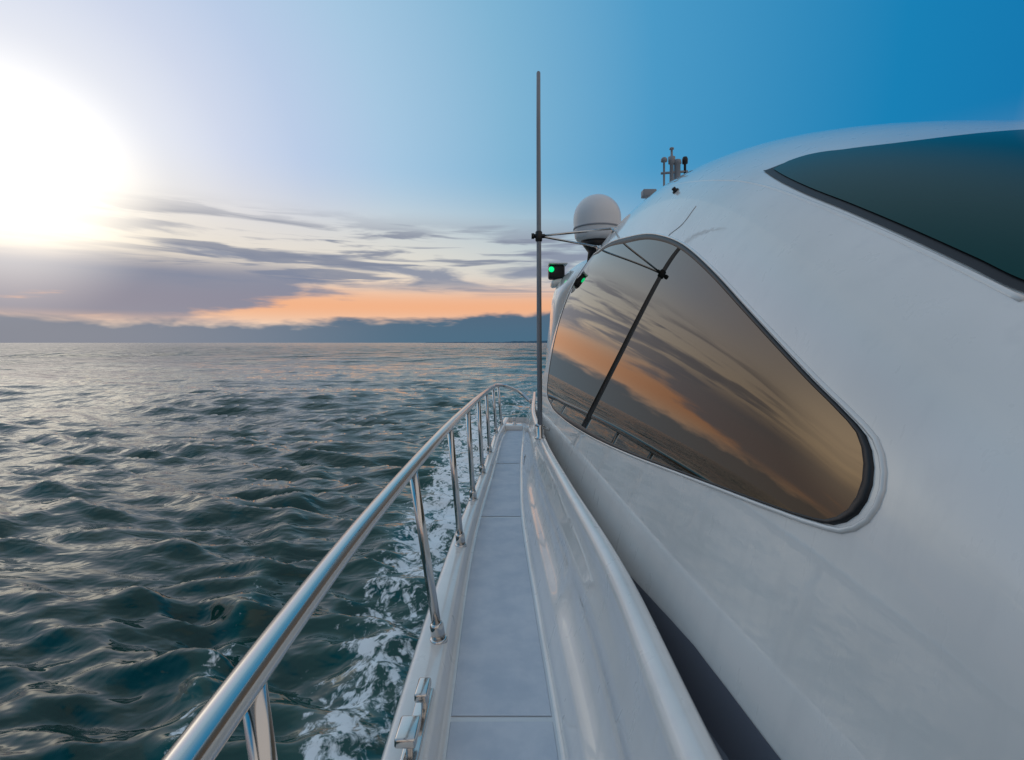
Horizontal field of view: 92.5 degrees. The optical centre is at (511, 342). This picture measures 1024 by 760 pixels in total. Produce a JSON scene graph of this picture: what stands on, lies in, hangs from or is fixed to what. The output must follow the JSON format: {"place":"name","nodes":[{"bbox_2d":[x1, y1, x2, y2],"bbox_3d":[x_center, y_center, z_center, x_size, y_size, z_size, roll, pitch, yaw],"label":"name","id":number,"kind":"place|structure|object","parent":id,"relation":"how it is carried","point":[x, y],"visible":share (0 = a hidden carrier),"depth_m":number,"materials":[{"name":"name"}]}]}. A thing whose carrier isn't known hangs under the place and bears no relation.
{"place":"outdoors","nodes":[
{"label":"outdoors","id":0,"kind":"place"},
{"bbox_2d":[0,343,546,759],"bbox_3d":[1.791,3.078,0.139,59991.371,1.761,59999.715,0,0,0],"label":"sea","id":1,"kind":"structure","parent":0,"point":[177,520],"depth_m":8.21,"materials":[{"name":"liquid"}]},
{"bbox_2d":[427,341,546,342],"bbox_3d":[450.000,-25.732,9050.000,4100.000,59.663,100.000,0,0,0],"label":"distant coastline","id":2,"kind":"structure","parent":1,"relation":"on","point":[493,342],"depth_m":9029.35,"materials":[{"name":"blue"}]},
{"bbox_2d":[381,120,1023,759],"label":"motor yacht","id":3,"kind":"object","parent":1,"relation":"on","point":[757,492],"visible":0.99,"depth_m":1.47,"materials":[{"name":"white plastic"}]},
{"bbox_2d":[161,383,530,759],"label":"deck railing","id":4,"kind":"object","parent":3,"relation":"on","point":[241,692],"visible":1,"depth_m":1.05,"materials":[{"name":"silver metal"}]},
{"bbox_2d":[394,677,433,759],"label":"mooring chock","id":5,"kind":"object","parent":3,"relation":"on","point":[408,739],"visible":1,"depth_m":1.69,"materials":[{"name":"silver metal"}]},
{"bbox_2d":[548,262,567,287],"bbox_3d":[0.738,-1.008,7.370,0.397,0.343,0.360,0,0,0],"label":"navigation light","id":6,"kind":"object","parent":3,"relation":"attached to","point":[556,272],"visible":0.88,"depth_m":7.25,"materials":[{"name":"black plastic"}]},
{"bbox_2d":[531,71,615,439],"bbox_3d":[0.724,-0.808,4.753,0.490,3.376,1.151,0,0,43],"label":"antenna pole","id":7,"kind":"object","parent":3,"relation":"on","point":[538,235],"visible":0.98,"depth_m":4.48,"materials":[{"name":"grey metal"}]},
{"bbox_2d":[573,194,620,260],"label":"satellite dome","id":8,"kind":"structure","parent":3,"relation":"on","point":[596,211],"depth_m":6.26,"materials":[{"name":"white plastic"}]},
{"bbox_2d":[641,147,687,198],"bbox_3d":[1.499,-1.657,4.800,0.448,0.515,0.100,0,0,0],"label":"instrument mast","id":9,"kind":"object","parent":3,"relation":"attached to","point":[675,172],"visible":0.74,"depth_m":4.78,"materials":[{"name":"grey metal"}]},
{"bbox_2d":[548,240,862,518],"bbox_3d":[0.663,-0.147,3.680,0.484,1.659,5.282,0,0,0],"label":"side window glass","id":10,"kind":"structure","parent":3,"relation":"in","point":[651,355],"depth_m":2.01,"materials":[{"name":"black glass"}]},
{"bbox_2d":[0,0,1023,342],"label":"sky","id":11,"kind":"structure","parent":0,"point":[172,171],"materials":[{"name":"blue"}]}
]}

